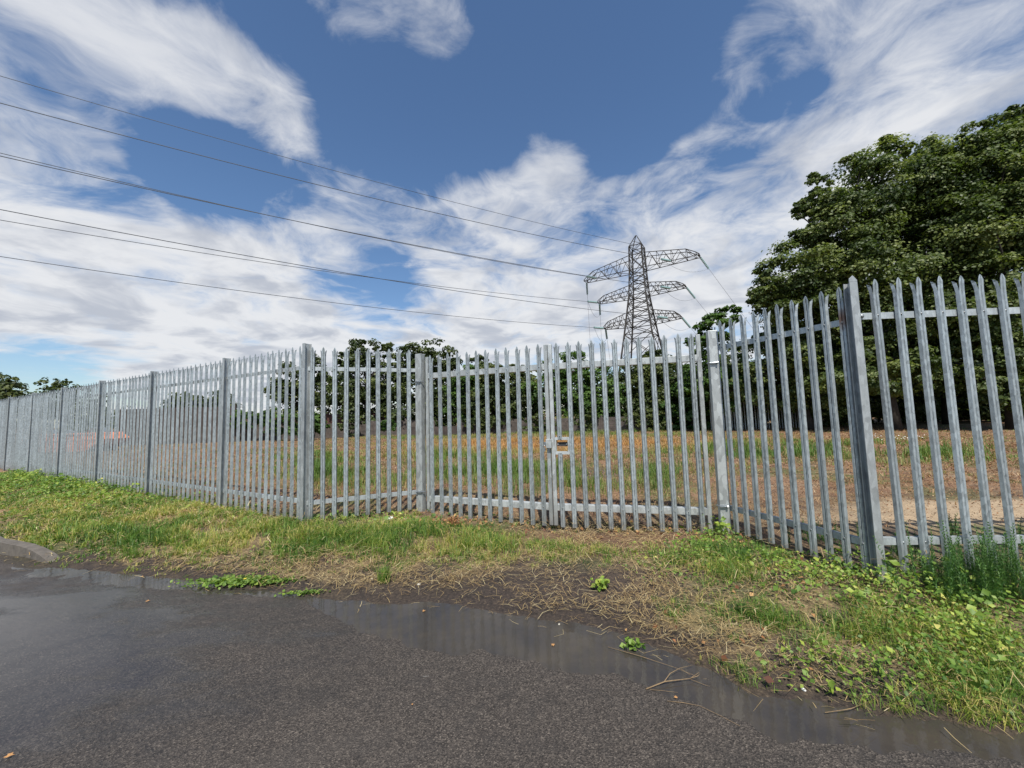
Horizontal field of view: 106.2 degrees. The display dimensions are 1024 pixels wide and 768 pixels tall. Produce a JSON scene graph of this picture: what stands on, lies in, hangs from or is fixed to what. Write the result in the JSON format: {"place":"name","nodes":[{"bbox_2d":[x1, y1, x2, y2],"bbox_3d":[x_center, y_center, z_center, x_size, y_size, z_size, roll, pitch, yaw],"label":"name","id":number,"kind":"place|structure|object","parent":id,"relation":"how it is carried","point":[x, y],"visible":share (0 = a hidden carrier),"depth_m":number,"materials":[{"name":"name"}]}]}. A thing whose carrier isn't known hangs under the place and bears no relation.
{"place":"outdoors","nodes":[
{"label":"outdoors","id":0,"kind":"place"},
{"bbox_2d":[0,559,1023,767],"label":"road","id":1,"kind":"structure","parent":0,"point":[94,675],"depth_m":2.10,"materials":[{"name":"grey asphalt"}]},
{"bbox_2d":[0,554,1023,762],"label":"puddle","id":2,"kind":"object","parent":1,"relation":"on","point":[451,629],"visible":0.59,"depth_m":2.42,"materials":[{"name":"liquid"}]},
{"bbox_2d":[620,636,645,650],"bbox_3d":[0.786,1.698,2.517,0.127,0.064,0.166,2,-6,-37],"label":"weed rosette","id":3,"kind":"object","parent":2,"relation":"on","point":[630,642],"visible":1,"depth_m":2.51,"materials":[{"name":"green plant"}]},
{"bbox_2d":[608,647,692,674],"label":"twig","id":4,"kind":"object","parent":2,"relation":"on","point":[647,658],"visible":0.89,"depth_m":2.40,"materials":[{"name":"brown wood"}]},
{"bbox_2d":[646,665,706,689],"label":"twig","id":5,"kind":"object","parent":2,"relation":"on","point":[674,680],"visible":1,"depth_m":2.19,"materials":[{"name":"brown wood"}]},
{"bbox_2d":[825,701,868,712],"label":"twig","id":6,"kind":"object","parent":2,"relation":"on","point":[844,709],"visible":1,"depth_m":1.93,"materials":[{"name":"brown wood"}]},
{"bbox_2d":[668,701,737,724],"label":"twig","id":7,"kind":"object","parent":1,"relation":"on","point":[701,706],"visible":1,"depth_m":2.01,"materials":[{"name":"brown wood"}]},
{"bbox_2d":[0,414,1023,736],"bbox_3d":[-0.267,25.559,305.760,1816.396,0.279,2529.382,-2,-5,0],"label":"ground","id":8,"kind":"structure","parent":0,"point":[484,596],"depth_m":3.65,"materials":[{"name":"brown soil"}]},
{"bbox_2d":[0,372,33,426],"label":"distant tree","id":9,"kind":"object","parent":8,"relation":"on","point":[8,385],"visible":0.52,"depth_m":41.95,"materials":[{"name":"green plant"}]},
{"bbox_2d":[0,536,61,562],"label":"kerb","id":10,"kind":"structure","parent":8,"relation":"on","point":[9,547],"depth_m":4.64,"materials":[{"name":"concrete"}]},
{"bbox_2d":[23,377,130,427],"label":"distant tree","id":11,"kind":"object","parent":8,"relation":"on","point":[55,385],"visible":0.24,"depth_m":47.78,"materials":[{"name":"green plant"}]},
{"bbox_2d":[25,432,128,451],"bbox_3d":[-24.303,3.231,21.430,4.300,0.969,1.925,-1,-5,-3],"label":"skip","id":12,"kind":"object","parent":8,"relation":"on","point":[92,441],"visible":0.08,"depth_m":20.73,"materials":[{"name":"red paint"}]},
{"bbox_2d":[118,543,149,559],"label":"grass tuft","id":13,"kind":"object","parent":8,"relation":"on","point":[130,554],"visible":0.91,"depth_m":4.39,"materials":[{"name":"green plant"}]},
{"bbox_2d":[0,343,311,523],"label":"palisade fence","id":14,"kind":"object","parent":8,"relation":"on","point":[19,452],"visible":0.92,"depth_m":7.21,"materials":[{"name":"metal"}]},
{"bbox_2d":[116,404,236,438],"bbox_3d":[-31.320,3.651,35.895,11.081,3.220,0.110,-2,-5,0],"label":"board fence","id":15,"kind":"object","parent":8,"relation":"on","point":[202,411],"visible":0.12,"depth_m":35.91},
{"bbox_2d":[159,391,203,407],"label":"distant tree","id":16,"kind":"object","parent":8,"relation":"on","point":[180,400],"visible":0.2,"depth_m":61.10,"materials":[{"name":"green plant"}]},
{"bbox_2d":[198,390,241,407],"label":"distant tree","id":17,"kind":"object","parent":8,"relation":"on","point":[217,400],"visible":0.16,"depth_m":59.07,"materials":[{"name":"green plant"}]},
{"bbox_2d":[168,571,306,589],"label":"creeping weed","id":18,"kind":"object","parent":8,"relation":"on","point":[232,580],"visible":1,"depth_m":3.66,"materials":[{"name":"green plant"}]},
{"bbox_2d":[229,409,247,441],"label":"bright shrub","id":19,"kind":"object","parent":8,"relation":"on","point":[235,422],"visible":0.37,"depth_m":27.72,"materials":[{"name":"green plant"}]},
{"bbox_2d":[245,410,270,428],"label":"bright shrub","id":20,"kind":"object","parent":8,"relation":"on","point":[264,417],"visible":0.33,"depth_m":27.21,"materials":[{"name":"green plant"}]},
{"bbox_2d":[265,545,289,562],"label":"grass tuft","id":21,"kind":"object","parent":8,"relation":"on","point":[281,555],"visible":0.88,"depth_m":4.17,"materials":[{"name":"green plant"}]},
{"bbox_2d":[104,417,452,445],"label":"concrete wall","id":22,"kind":"structure","parent":8,"relation":"on","point":[373,429],"depth_m":28.52,"materials":[{"name":"grey concrete"}]},
{"bbox_2d":[337,414,365,435],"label":"ivy","id":23,"kind":"object","parent":22,"relation":"attached to","point":[341,425],"visible":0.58,"depth_m":28.68,"materials":[{"name":"green plant"}]},
{"bbox_2d":[433,417,453,426],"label":"ivy","id":24,"kind":"object","parent":22,"relation":"attached to","point":[444,422],"visible":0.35,"depth_m":29.80,"materials":[{"name":"green plant"}]},
{"bbox_2d":[263,407,297,437],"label":"bright shrub","id":25,"kind":"object","parent":8,"relation":"on","point":[289,425],"visible":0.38,"depth_m":26.62,"materials":[{"name":"green plant"}]},
{"bbox_2d":[274,588,329,596],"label":"creeping weed","id":26,"kind":"object","parent":8,"relation":"on","point":[299,592],"visible":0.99,"depth_m":3.43,"materials":[{"name":"green plant"}]},
{"bbox_2d":[264,353,340,417],"bbox_3d":[-18.671,0.965,34.130,6.766,7.402,4.269,-2,-5,0],"label":"ash tree","id":27,"kind":"object","parent":8,"relation":"on","point":[318,381],"visible":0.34,"depth_m":33.38,"materials":[{"name":"green plant"}]},
{"bbox_2d":[245,412,385,435],"bbox_3d":[-17.179,3.525,33.365,12.428,2.256,0.110,-2,-5,0],"label":"rusty fence","id":28,"kind":"object","parent":8,"relation":"on","point":[329,418],"visible":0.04,"depth_m":33.37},
{"bbox_2d":[314,411,330,439],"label":"bright shrub","id":29,"kind":"object","parent":8,"relation":"on","point":[317,423],"visible":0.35,"depth_m":26.95,"materials":[{"name":"green plant"}]},
{"bbox_2d":[306,347,415,520],"bbox_3d":[-2.151,0.673,5.591,1.512,2.407,0.086,0,-5,-22],"label":"palisade fence","id":30,"kind":"object","parent":8,"relation":"on","point":[357,497],"visible":0.99,"depth_m":5.54,"materials":[{"name":"metal"}]},
{"bbox_2d":[318,338,412,422],"bbox_3d":[-12.342,0.178,33.165,8.029,8.484,5.652,-2,-5,0],"label":"ash tree","id":31,"kind":"object","parent":8,"relation":"on","point":[353,344],"visible":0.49,"depth_m":32.43,"materials":[{"name":"green plant"}]},
{"bbox_2d":[374,558,397,583],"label":"grass tuft","id":32,"kind":"object","parent":8,"relation":"on","point":[385,571],"visible":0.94,"depth_m":3.57,"materials":[{"name":"green plant"}]},
{"bbox_2d":[380,416,396,431],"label":"bright shrub","id":33,"kind":"object","parent":8,"relation":"on","point":[383,425],"visible":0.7,"depth_m":27.71,"materials":[{"name":"green plant"}]},
{"bbox_2d":[375,337,465,430],"bbox_3d":[-7.010,0.193,31.566,8.330,7.859,4.766,-2,-5,0],"label":"ash tree","id":34,"kind":"object","parent":8,"relation":"on","point":[432,353],"visible":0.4,"depth_m":30.91,"materials":[{"name":"green plant"}]},
{"bbox_2d":[415,353,425,511],"bbox_3d":[-1.381,0.997,5.823,0.136,2.935,0.147,-4,-5,22],"label":"gate post","id":35,"kind":"object","parent":8,"relation":"on","point":[420,433],"visible":0.91,"depth_m":5.83,"materials":[{"name":"metal"}]},
{"bbox_2d":[425,344,553,525],"bbox_3d":[-0.386,0.708,5.477,1.982,2.406,0.125,-4,-5,22],"label":"gate leaf","id":36,"kind":"object","parent":35,"relation":"attached to","point":[532,505],"visible":0.97,"depth_m":5.40,"materials":[{"name":"metal"}]},
{"bbox_2d":[405,417,485,435],"bbox_3d":[-4.696,3.110,27.549,5.970,1.474,0.110,-1,-5,-2],"label":"concrete post fence","id":37,"kind":"object","parent":8,"relation":"on","point":[445,430],"visible":0.29,"depth_m":27.51,"materials":[{"name":"grey concrete"}]},
{"bbox_2d":[441,516,461,525],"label":"dead plant","id":38,"kind":"object","parent":8,"relation":"on","point":[451,519],"visible":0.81,"depth_m":5.13,"materials":[{"name":"brown plant"}]},
{"bbox_2d":[442,363,491,422],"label":"hedge shrub","id":39,"kind":"object","parent":8,"relation":"on","point":[454,393],"visible":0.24,"depth_m":29.33,"materials":[{"name":"green plant"}]},
{"bbox_2d":[469,354,492,393],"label":"hedge shrub","id":40,"kind":"object","parent":8,"relation":"on","point":[481,357],"visible":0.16,"depth_m":30.89,"materials":[{"name":"green plant"}]},
{"bbox_2d":[461,361,524,431],"bbox_3d":[-1.531,1.066,29.044,4.942,5.416,3.458,-2,-5,0],"label":"hedge shrub","id":41,"kind":"object","parent":8,"relation":"on","point":[492,401],"visible":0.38,"depth_m":28.31,"materials":[{"name":"green plant"}]},
{"bbox_2d":[54,360,968,432],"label":"wood","id":42,"kind":"object","parent":8,"relation":"on","point":[564,416],"visible":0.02,"depth_m":40.99,"materials":[{"name":"green plant"}]},
{"bbox_2d":[0,473,1023,732],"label":"verge grass","id":43,"kind":"structure","parent":8,"relation":"on","point":[290,529],"depth_m":4.21,"materials":[{"name":"green plant"}]},
{"bbox_2d":[0,467,1023,725],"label":"verge weeds","id":44,"kind":"object","parent":8,"relation":"on","point":[42,481],"visible":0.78,"depth_m":2.73,"materials":[{"name":"green plant"}]},
{"bbox_2d":[0,471,1023,752],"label":"straw litter","id":45,"kind":"object","parent":8,"relation":"on","point":[646,597],"visible":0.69,"depth_m":3.56,"materials":[{"name":"beige plant"}]},
{"bbox_2d":[489,364,544,429],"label":"hedge shrub","id":46,"kind":"object","parent":8,"relation":"on","point":[534,409],"visible":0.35,"depth_m":28.98,"materials":[{"name":"green plant"}]},
{"bbox_2d":[37,425,1023,535],"bbox_3d":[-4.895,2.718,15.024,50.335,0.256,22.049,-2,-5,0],"label":"field stalks","id":47,"kind":"object","parent":8,"relation":"on","point":[949,485],"visible":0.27,"depth_m":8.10,"materials":[{"name":"beige plant"}]},
{"bbox_2d":[119,497,952,690],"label":"leaf litter","id":48,"kind":"object","parent":8,"relation":"on","point":[768,679],"visible":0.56,"depth_m":4.27,"materials":[{"name":"brown plant"}]},
{"bbox_2d":[69,425,1019,525],"bbox_3d":[-3.925,2.721,17.903,60.058,0.599,26.193,-2,-5,0],"label":"field growth","id":49,"kind":"object","parent":8,"relation":"on","point":[926,451],"visible":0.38,"depth_m":10.45,"materials":[{"name":"plant"}]},
{"bbox_2d":[461,415,647,433],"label":"concrete wall","id":50,"kind":"structure","parent":8,"relation":"on","point":[600,423],"depth_m":27.09,"materials":[{"name":"grey concrete"}]},
{"bbox_2d":[461,412,495,432],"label":"ivy","id":51,"kind":"object","parent":50,"relation":"attached to","point":[483,427],"visible":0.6,"depth_m":27.19,"materials":[{"name":"green plant"}]},
{"bbox_2d":[521,413,556,430],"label":"ivy","id":52,"kind":"object","parent":50,"relation":"attached to","point":[535,418],"visible":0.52,"depth_m":26.78,"materials":[{"name":"green plant"}]},
{"bbox_2d":[573,410,598,430],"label":"ivy","id":53,"kind":"object","parent":50,"relation":"attached to","point":[589,418],"visible":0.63,"depth_m":26.19,"materials":[{"name":"green plant"}]},
{"bbox_2d":[621,407,665,430],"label":"ivy","id":54,"kind":"object","parent":50,"relation":"attached to","point":[649,422],"visible":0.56,"depth_m":24.95,"materials":[{"name":"green plant"}]},
{"bbox_2d":[520,350,599,416],"bbox_3d":[3.518,0.542,29.092,6.117,6.248,4.170,-2,-5,0],"label":"ash tree","id":55,"kind":"object","parent":8,"relation":"on","point":[563,387],"visible":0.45,"depth_m":28.43,"materials":[{"name":"green plant"}]},
{"bbox_2d":[564,367,626,428],"bbox_3d":[6.346,1.290,27.882,5.382,5.317,4.117,-2,-5,0],"label":"hedge shrub","id":56,"kind":"object","parent":8,"relation":"on","point":[599,402],"visible":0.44,"depth_m":27.29,"materials":[{"name":"green plant"}]},
{"bbox_2d":[590,575,609,591],"bbox_3d":[0.748,1.693,3.272,0.175,0.112,0.137,-2,-5,0],"label":"weed rosette","id":57,"kind":"object","parent":8,"relation":"on","point":[601,582],"visible":0.99,"depth_m":3.25,"materials":[{"name":"green plant"}]},
{"bbox_2d":[548,333,712,532],"bbox_3d":[1.435,0.609,4.880,1.888,2.408,0.124,-3,-5,14],"label":"gate leaf","id":58,"kind":"object","parent":8,"relation":"on","point":[635,508],"visible":1,"depth_m":4.82,"materials":[{"name":"metal"}]},
{"bbox_2d":[598,365,662,428],"bbox_3d":[8.825,1.149,28.453,5.450,6.079,4.577,1,-5,-26],"label":"hedge shrub","id":59,"kind":"object","parent":8,"relation":"on","point":[622,378],"visible":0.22,"depth_m":27.82,"materials":[{"name":"green plant"}]},
{"bbox_2d":[584,235,708,407],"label":"pylon","id":60,"kind":"object","parent":8,"relation":"on","point":[646,288],"visible":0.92,"depth_m":85.17,"materials":[{"name":"metal"}]},
{"bbox_2d":[1,153,586,276],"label":"power line","id":61,"kind":"object","parent":60,"relation":"attached to","point":[252,211],"visible":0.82,"depth_m":54.72,"materials":[{"name":"black metal"}]},
{"bbox_2d":[1,220,587,301],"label":"power line","id":62,"kind":"object","parent":60,"relation":"attached to","point":[257,261],"visible":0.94,"depth_m":56.48,"materials":[{"name":"black metal"}]},
{"bbox_2d":[0,256,593,327],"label":"power line","id":63,"kind":"object","parent":60,"relation":"attached to","point":[262,293],"visible":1,"depth_m":55.70,"materials":[{"name":"black metal"}]},
{"bbox_2d":[1,76,634,244],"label":"power line","id":64,"kind":"object","parent":60,"relation":"attached to","point":[279,155],"visible":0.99,"depth_m":51.97,"materials":[{"name":"black metal"}]},
{"bbox_2d":[0,209,655,316],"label":"power line","id":65,"kind":"object","parent":60,"relation":"attached to","point":[289,263],"visible":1,"depth_m":46.12,"materials":[{"name":"black metal"}]},
{"bbox_2d":[0,103,658,258],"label":"power line","id":66,"kind":"object","parent":60,"relation":"attached to","point":[288,177],"visible":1,"depth_m":46.24,"materials":[{"name":"black metal"}]},
{"bbox_2d":[0,156,660,286],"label":"power line","id":67,"kind":"object","parent":60,"relation":"attached to","point":[289,219],"visible":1,"depth_m":46.36,"materials":[{"name":"black metal"}]},
{"bbox_2d":[631,349,670,427],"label":"hedge shrub","id":68,"kind":"object","parent":8,"relation":"on","point":[657,352],"visible":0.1,"depth_m":29.92,"materials":[{"name":"green plant"}]},
{"bbox_2d":[631,354,690,428],"bbox_3d":[10.968,1.027,27.421,5.586,6.315,4.434,-2,-5,0],"label":"hedge shrub","id":69,"kind":"object","parent":8,"relation":"on","point":[659,373],"visible":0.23,"depth_m":26.70,"materials":[{"name":"green plant"}]},
{"bbox_2d":[657,603,687,624],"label":"grass tuft","id":70,"kind":"object","parent":8,"relation":"on","point":[672,614],"visible":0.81,"depth_m":2.80,"materials":[{"name":"green plant"}]},
{"bbox_2d":[658,364,734,429],"bbox_3d":[12.136,1.031,25.981,4.928,4.749,3.541,0,-5,-21],"label":"hedge shrub","id":71,"kind":"object","parent":8,"relation":"on","point":[688,411],"visible":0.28,"depth_m":25.53,"materials":[{"name":"green plant"}]},
{"bbox_2d":[675,304,756,413],"bbox_3d":[12.421,-0.933,23.166,5.197,7.701,3.047,-2,-5,0],"label":"maple tree","id":72,"kind":"object","parent":8,"relation":"on","point":[717,316],"visible":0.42,"depth_m":23.05,"materials":[{"name":"green plant"}]},
{"bbox_2d":[703,513,733,536],"bbox_3d":[2.349,1.609,4.338,0.356,0.234,0.245,-3,-5,19],"label":"weed rosette","id":73,"kind":"object","parent":8,"relation":"on","point":[722,525],"visible":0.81,"depth_m":4.31,"materials":[{"name":"green plant"}]},
{"bbox_2d":[706,330,731,535],"bbox_3d":[2.409,0.805,4.474,0.136,2.890,0.147,-3,-5,14],"label":"gate post","id":74,"kind":"object","parent":8,"relation":"on","point":[720,459],"visible":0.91,"depth_m":4.47,"materials":[{"name":"metal"}]},
{"bbox_2d":[688,354,767,428],"bbox_3d":[14.463,0.537,26.806,5.679,5.422,4.652,-4,-5,28],"label":"understorey shrub","id":75,"kind":"object","parent":8,"relation":"on","point":[728,357],"visible":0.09,"depth_m":25.56,"materials":[{"name":"green plant"}]},
{"bbox_2d":[725,631,740,644],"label":"grass tuft","id":76,"kind":"object","parent":8,"relation":"on","point":[731,635],"visible":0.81,"depth_m":2.48,"materials":[{"name":"green plant"}]},
{"bbox_2d":[708,399,798,429],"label":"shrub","id":77,"kind":"object","parent":8,"relation":"on","point":[745,424],"visible":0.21,"depth_m":24.21,"materials":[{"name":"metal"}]},
{"bbox_2d":[735,356,813,426],"bbox_3d":[17.970,0.519,26.037,5.763,5.398,4.550,-4,-5,25],"label":"understorey shrub","id":78,"kind":"object","parent":8,"relation":"on","point":[777,413],"visible":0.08,"depth_m":25.13,"materials":[{"name":"green plant"}]},
{"bbox_2d":[752,605,798,634],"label":"grass tuft","id":79,"kind":"object","parent":8,"relation":"on","point":[767,624],"visible":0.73,"depth_m":2.61,"materials":[{"name":"green plant"}]},
{"bbox_2d":[718,287,870,574],"bbox_3d":[2.680,0.406,3.836,0.084,2.405,1.362,0,-5,-19],"label":"palisade fence","id":80,"kind":"object","parent":8,"relation":"on","point":[827,531],"visible":0.98,"depth_m":3.67,"materials":[{"name":"metal"}]},
{"bbox_2d":[707,317,897,429],"bbox_3d":[16.925,-0.920,22.738,10.293,7.333,5.479,-2,-5,0],"label":"maple tree","id":81,"kind":"object","parent":8,"relation":"on","point":[842,406],"visible":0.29,"depth_m":21.95,"materials":[{"name":"green plant"}]},
{"bbox_2d":[787,516,858,546],"bbox_3d":[3.177,1.511,3.969,0.836,0.288,0.321,-2,-5,0],"label":"horsetail","id":82,"kind":"object","parent":8,"relation":"on","point":[817,535],"visible":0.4,"depth_m":3.96},
{"bbox_2d":[811,394,883,425],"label":"understorey shrub","id":83,"kind":"object","parent":8,"relation":"on","point":[873,404],"visible":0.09,"depth_m":24.34,"materials":[{"name":"green plant"}]},
{"bbox_2d":[854,550,900,572],"bbox_3d":[3.040,1.471,3.188,0.245,0.246,0.277,0,-5,-16],"label":"weed rosette","id":84,"kind":"object","parent":8,"relation":"on","point":[894,561],"visible":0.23,"depth_m":3.10,"materials":[{"name":"green plant"}]},
{"bbox_2d":[745,131,1019,430],"bbox_3d":[19.132,-5.509,20.872,13.331,16.050,7.924,-2,-5,0],"label":"maple tree","id":85,"kind":"object","parent":8,"relation":"on","point":[872,237],"visible":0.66,"depth_m":19.53,"materials":[{"name":"green plant"}]},
{"bbox_2d":[838,532,954,559],"bbox_3d":[3.590,1.440,3.499,1.163,0.305,0.422,-2,-5,0],"label":"horsetail","id":86,"kind":"object","parent":8,"relation":"on","point":[896,548],"visible":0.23,"depth_m":3.46},
{"bbox_2d":[869,381,958,422],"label":"understorey shrub","id":87,"kind":"object","parent":8,"relation":"on","point":[919,406],"visible":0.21,"depth_m":25.31,"materials":[{"name":"green plant"}]},
{"bbox_2d":[843,272,1023,583],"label":"palisade fence","id":88,"kind":"object","parent":8,"relation":"on","point":[855,316],"visible":0.92,"depth_m":3.14,"materials":[{"name":"metal"}]},
{"bbox_2d":[866,131,1006,424],"bbox_3d":[26.846,-6.771,24.609,14.340,18.741,8.232,-2,-5,0],"label":"maple tree","id":89,"kind":"object","parent":8,"relation":"on","point":[944,415],"visible":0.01,"depth_m":23.87,"materials":[{"name":"green plant"}]},
{"bbox_2d":[907,549,983,595],"bbox_3d":[3.269,1.401,2.911,0.479,0.320,0.403,-3,-5,19],"label":"horsetail","id":90,"kind":"object","parent":8,"relation":"on","point":[935,565],"visible":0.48,"depth_m":2.88},
{"bbox_2d":[873,521,1023,612],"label":"horsetail","id":91,"kind":"object","parent":8,"relation":"on","point":[986,561],"visible":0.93,"depth_m":2.73},
{"bbox_2d":[939,514,959,534],"bbox_3d":[4.239,1.395,3.750,0.345,0.354,0.220,-2,-5,0],"label":"horsetail","id":92,"kind":"object","parent":8,"relation":"on","point":[953,530],"visible":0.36,"depth_m":3.75},
{"bbox_2d":[899,373,1001,420],"bbox_3d":[30.633,0.305,27.066,6.588,4.802,4.505,-2,-5,0],"label":"understorey shrub","id":93,"kind":"object","parent":8,"relation":"on","point":[962,416],"visible":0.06,"depth_m":25.97,"materials":[{"name":"green plant"}]},
{"bbox_2d":[904,104,1023,428],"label":"maple tree","id":94,"kind":"object","parent":8,"relation":"on","point":[1000,141],"visible":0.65,"depth_m":18.21,"materials":[{"name":"green plant"}]},
{"bbox_2d":[955,390,1004,421],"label":"understorey shrub","id":95,"kind":"object","parent":8,"relation":"on","point":[984,412],"visible":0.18,"depth_m":24.79,"materials":[{"name":"green plant"}]},
{"bbox_2d":[1003,517,1023,548],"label":"horsetail","id":96,"kind":"object","parent":8,"relation":"on","point":[1019,526],"visible":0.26,"depth_m":3.60},
{"bbox_2d":[0,0,1023,428],"label":"sky","id":97,"kind":"structure","parent":0,"point":[699,126],"materials":[{"name":"blue"}]}
]}

